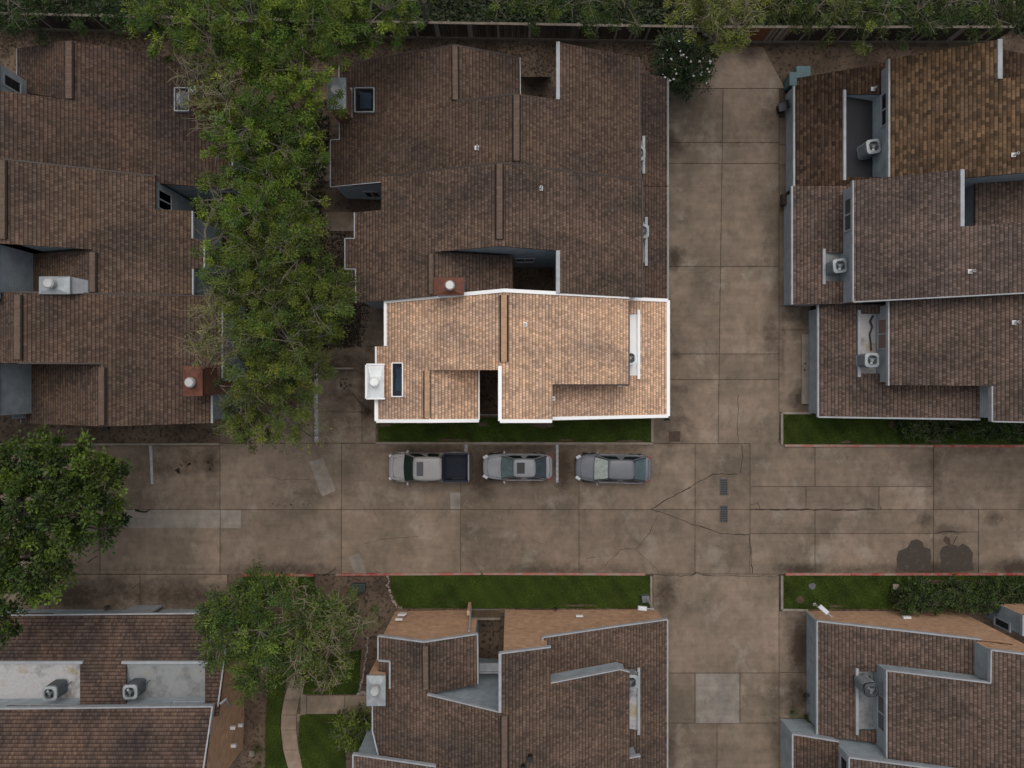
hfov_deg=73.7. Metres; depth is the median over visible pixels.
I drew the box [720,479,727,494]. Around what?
drain grate
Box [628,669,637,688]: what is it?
air conditioner
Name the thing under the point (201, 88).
feathery tree
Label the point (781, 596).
kerb
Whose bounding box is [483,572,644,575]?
kerb
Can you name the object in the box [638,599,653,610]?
street lamp
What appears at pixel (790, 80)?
storage shed
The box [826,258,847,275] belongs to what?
air conditioner
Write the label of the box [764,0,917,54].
backyard tree
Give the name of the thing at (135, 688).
air conditioner
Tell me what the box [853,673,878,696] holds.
air conditioner
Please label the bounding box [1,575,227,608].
parking pavement
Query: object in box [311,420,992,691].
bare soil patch
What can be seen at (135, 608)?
garage door
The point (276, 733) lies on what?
lawn
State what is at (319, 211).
leaf litter
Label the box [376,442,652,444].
kerb
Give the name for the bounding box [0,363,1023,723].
road
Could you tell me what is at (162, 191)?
window
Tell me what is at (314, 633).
olive tree
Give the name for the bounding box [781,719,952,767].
townhouse
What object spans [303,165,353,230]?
footpath
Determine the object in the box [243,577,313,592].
lawn
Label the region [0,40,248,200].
townhouse
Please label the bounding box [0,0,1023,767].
ground
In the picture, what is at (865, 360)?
air conditioner
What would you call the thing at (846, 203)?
window
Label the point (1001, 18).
shrub
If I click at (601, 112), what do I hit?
townhouse
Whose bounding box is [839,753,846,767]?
window
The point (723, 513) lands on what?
drain grate
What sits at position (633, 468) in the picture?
parked car
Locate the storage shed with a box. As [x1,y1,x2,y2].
[784,66,810,90]
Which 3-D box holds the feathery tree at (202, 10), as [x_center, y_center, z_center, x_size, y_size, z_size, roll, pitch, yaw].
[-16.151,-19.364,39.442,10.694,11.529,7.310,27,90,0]
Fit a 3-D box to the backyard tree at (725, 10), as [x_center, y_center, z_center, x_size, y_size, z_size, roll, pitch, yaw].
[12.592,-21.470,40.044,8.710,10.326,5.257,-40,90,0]
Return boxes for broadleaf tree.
[0,424,135,565]
[0,515,79,649]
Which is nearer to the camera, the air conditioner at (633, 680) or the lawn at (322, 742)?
the air conditioner at (633, 680)
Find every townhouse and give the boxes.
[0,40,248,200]
[0,158,231,298]
[0,291,245,429]
[0,605,244,767]
[327,42,668,199]
[344,162,668,308]
[352,723,640,767]
[365,289,669,422]
[366,605,667,767]
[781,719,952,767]
[784,169,1023,305]
[785,39,1023,192]
[805,610,1023,767]
[809,295,1023,422]
[985,601,1023,635]
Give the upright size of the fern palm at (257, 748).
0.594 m
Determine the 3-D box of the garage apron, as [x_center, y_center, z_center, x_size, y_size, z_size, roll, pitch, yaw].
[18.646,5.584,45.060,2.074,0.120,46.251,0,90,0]
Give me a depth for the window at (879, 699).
41.35 m
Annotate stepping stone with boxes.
[809,583,815,588]
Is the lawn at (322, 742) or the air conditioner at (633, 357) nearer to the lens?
the air conditioner at (633, 357)
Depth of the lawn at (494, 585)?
44.95 m
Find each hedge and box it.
[887,574,1023,616]
[891,417,1023,445]
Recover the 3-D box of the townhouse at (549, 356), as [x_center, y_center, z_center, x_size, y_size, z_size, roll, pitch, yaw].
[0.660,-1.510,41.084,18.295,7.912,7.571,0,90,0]
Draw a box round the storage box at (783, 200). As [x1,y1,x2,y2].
[780,194,787,206]
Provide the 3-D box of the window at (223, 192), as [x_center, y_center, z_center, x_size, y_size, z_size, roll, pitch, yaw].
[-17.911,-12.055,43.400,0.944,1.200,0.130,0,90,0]
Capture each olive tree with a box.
[191,558,302,710]
[269,567,380,697]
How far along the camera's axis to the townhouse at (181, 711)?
41.51 m
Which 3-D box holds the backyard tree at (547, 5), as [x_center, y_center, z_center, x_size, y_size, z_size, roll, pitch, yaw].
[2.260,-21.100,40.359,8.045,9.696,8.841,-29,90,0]
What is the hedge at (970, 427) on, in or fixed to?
on the lawn at (848, 430)
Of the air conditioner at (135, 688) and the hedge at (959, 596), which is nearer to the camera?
the air conditioner at (135, 688)
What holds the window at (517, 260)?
in the townhouse at (454, 231)
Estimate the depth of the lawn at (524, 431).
44.95 m
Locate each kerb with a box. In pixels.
[0,443,219,445]
[242,574,313,576]
[336,573,389,575]
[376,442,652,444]
[390,572,480,575]
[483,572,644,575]
[650,576,652,607]
[651,418,653,441]
[780,412,811,444]
[780,575,807,611]
[784,444,932,446]
[785,573,850,575]
[851,573,1023,575]
[933,445,1023,446]
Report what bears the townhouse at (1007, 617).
on the ground at (786, 58)
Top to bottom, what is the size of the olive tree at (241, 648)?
8.293 m
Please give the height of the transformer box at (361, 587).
0.845 m
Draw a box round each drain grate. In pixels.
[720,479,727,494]
[720,506,727,521]
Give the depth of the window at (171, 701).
41.01 m
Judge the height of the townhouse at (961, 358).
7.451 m
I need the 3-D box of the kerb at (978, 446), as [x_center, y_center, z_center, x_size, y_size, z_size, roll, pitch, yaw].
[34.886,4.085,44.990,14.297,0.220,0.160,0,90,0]
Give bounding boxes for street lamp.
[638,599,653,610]
[813,603,831,617]
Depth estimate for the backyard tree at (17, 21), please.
38.58 m
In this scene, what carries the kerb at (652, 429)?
on the ground at (786, 58)
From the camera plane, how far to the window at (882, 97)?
40.99 m
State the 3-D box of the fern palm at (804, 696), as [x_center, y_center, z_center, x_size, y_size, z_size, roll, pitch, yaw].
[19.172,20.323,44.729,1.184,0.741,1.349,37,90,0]
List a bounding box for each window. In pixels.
[3,72,21,92]
[5,704,77,705]
[158,188,171,209]
[168,701,204,704]
[221,191,238,197]
[362,191,380,198]
[515,258,534,262]
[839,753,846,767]
[843,197,849,232]
[876,693,883,732]
[877,318,885,349]
[880,91,885,127]
[993,616,1010,632]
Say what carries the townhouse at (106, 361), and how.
on the ground at (786, 58)
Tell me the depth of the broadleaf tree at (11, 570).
37.28 m
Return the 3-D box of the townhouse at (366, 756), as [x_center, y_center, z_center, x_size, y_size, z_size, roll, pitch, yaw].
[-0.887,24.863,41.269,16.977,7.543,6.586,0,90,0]
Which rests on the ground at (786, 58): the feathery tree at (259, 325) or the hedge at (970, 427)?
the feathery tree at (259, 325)
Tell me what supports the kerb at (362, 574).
on the ground at (786, 58)
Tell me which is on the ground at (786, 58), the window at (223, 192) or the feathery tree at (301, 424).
the feathery tree at (301, 424)
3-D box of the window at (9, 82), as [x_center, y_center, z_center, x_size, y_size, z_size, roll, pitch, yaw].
[-28.539,-17.128,39.000,0.130,1.400,0.739,0,90,0]
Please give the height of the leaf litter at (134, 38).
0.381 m
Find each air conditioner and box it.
[42,678,71,700]
[123,677,149,698]
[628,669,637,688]
[630,351,636,365]
[641,146,644,164]
[643,224,648,241]
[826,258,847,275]
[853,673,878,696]
[856,353,878,367]
[857,139,880,159]
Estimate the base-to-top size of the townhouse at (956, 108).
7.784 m
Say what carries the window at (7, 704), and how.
in the townhouse at (181, 711)
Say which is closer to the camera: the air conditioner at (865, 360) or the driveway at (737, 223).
the air conditioner at (865, 360)
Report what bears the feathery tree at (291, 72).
on the ground at (786, 58)
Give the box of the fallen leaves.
[308,229,372,349]
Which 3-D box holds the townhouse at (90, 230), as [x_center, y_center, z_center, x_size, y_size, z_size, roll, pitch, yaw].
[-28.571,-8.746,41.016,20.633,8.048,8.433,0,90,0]
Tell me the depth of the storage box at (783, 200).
44.52 m
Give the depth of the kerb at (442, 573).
44.88 m
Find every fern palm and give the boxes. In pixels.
[251,743,261,754]
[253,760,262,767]
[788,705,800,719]
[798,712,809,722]
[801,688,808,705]
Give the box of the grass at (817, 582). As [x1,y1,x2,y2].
[243,414,1023,767]
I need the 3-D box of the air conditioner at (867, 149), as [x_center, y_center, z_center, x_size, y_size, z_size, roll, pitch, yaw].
[21.905,-14.346,41.691,1.074,1.158,0.850,-9,90,0]
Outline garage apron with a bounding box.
[779,118,810,767]
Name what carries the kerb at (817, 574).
on the ground at (786, 58)
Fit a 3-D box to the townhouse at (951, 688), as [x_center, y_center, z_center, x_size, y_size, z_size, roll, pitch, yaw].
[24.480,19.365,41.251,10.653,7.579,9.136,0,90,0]
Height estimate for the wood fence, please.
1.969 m
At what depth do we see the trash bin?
43.93 m
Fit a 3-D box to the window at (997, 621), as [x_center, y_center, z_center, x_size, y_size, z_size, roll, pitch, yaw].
[31.149,15.251,43.400,0.130,1.400,0.598,0,90,0]
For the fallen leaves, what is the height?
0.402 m
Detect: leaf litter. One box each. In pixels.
[0,30,659,75]
[211,113,360,422]
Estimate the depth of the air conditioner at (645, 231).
40.85 m
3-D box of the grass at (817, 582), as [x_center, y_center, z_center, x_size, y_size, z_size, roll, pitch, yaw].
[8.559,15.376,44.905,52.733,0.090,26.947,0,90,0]
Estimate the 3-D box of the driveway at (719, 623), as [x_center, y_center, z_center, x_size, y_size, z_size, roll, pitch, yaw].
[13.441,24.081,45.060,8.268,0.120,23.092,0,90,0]
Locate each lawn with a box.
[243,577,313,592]
[265,675,287,767]
[299,714,344,767]
[302,650,360,693]
[378,418,650,441]
[391,575,649,607]
[783,415,1022,443]
[783,576,1023,608]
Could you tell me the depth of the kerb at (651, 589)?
44.88 m
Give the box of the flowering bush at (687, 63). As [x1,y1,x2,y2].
[648,25,717,103]
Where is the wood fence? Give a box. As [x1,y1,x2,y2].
[0,12,1013,43]
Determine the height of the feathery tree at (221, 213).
10.974 m
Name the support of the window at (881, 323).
in the townhouse at (961, 358)
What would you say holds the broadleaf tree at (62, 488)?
on the ground at (786, 58)
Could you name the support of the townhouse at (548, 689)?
on the ground at (786, 58)
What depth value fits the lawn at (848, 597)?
44.95 m
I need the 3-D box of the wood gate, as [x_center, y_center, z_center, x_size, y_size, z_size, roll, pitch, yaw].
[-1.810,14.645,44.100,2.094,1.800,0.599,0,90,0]
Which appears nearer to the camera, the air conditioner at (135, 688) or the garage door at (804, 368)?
the air conditioner at (135, 688)
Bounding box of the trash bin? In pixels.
[776,100,789,113]
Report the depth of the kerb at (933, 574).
44.88 m
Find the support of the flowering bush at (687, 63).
on the ground at (786, 58)
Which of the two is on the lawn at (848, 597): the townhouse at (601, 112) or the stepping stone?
the stepping stone
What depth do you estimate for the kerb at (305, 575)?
44.88 m
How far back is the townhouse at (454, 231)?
38.99 m
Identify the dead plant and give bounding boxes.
[352,393,373,420]
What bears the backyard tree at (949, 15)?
on the ground at (786, 58)
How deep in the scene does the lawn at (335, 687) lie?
44.95 m
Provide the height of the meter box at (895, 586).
0.425 m
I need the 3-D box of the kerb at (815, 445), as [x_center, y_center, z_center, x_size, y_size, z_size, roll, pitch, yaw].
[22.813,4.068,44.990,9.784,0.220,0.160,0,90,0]
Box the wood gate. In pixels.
[467,602,499,619]
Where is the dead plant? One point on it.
(366, 407)
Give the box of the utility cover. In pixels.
[669,431,679,441]
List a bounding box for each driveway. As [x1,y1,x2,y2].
[653,47,783,442]
[653,574,778,767]
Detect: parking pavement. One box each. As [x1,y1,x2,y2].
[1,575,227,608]
[220,306,383,442]
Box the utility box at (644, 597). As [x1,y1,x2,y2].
[641,594,649,602]
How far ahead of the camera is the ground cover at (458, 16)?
44.74 m
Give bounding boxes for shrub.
[327,702,371,755]
[994,1,1014,25]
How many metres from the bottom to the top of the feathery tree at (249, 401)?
10.415 m
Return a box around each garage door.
[121,605,161,612]
[801,334,808,403]
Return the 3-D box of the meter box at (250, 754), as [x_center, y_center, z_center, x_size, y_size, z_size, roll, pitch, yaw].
[-17.050,24.235,44.867,0.370,0.265,0.390,0,90,0]
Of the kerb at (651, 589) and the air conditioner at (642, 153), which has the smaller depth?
the air conditioner at (642, 153)
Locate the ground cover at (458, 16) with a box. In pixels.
[0,0,1023,34]
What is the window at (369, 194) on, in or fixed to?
in the townhouse at (601, 112)
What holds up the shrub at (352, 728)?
on the ground at (786, 58)
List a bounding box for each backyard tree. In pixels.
[0,0,130,48]
[327,0,425,59]
[482,0,644,40]
[661,0,788,58]
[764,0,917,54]
[894,0,1023,49]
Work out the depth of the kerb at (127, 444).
44.88 m
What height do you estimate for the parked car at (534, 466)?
1.456 m
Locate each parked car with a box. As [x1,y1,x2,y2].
[482,451,551,483]
[575,451,650,485]
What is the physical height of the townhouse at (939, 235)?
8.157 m
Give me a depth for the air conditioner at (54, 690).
40.70 m
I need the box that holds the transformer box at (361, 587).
[350,583,365,593]
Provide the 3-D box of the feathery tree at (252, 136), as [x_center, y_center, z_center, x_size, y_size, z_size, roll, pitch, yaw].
[-13.360,-13.156,39.813,6.921,10.788,6.446,0,90,0]
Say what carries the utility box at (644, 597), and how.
on the lawn at (494, 585)
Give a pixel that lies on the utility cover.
(674, 436)
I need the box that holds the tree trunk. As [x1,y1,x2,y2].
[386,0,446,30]
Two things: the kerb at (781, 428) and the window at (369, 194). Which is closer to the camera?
the window at (369, 194)
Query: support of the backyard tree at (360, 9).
on the ground at (786, 58)
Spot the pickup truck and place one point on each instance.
(407, 466)
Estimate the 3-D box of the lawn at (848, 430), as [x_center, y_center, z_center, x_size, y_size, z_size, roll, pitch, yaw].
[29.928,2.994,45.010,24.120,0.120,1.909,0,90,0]
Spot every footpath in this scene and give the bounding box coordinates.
[281,676,371,767]
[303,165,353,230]
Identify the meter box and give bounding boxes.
[249,750,254,756]
[892,584,899,589]
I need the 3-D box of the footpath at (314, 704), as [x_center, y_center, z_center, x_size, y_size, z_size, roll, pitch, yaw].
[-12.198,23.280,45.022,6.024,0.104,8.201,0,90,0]
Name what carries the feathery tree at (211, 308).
on the ground at (786, 58)
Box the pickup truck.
[388,450,471,485]
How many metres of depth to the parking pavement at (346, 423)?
45.00 m
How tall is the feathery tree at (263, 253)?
10.913 m
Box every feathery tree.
[120,0,308,101]
[165,34,254,144]
[168,275,251,372]
[187,154,315,277]
[196,176,345,309]
[198,79,330,193]
[212,262,363,380]
[213,342,339,454]
[241,0,362,175]
[269,400,339,462]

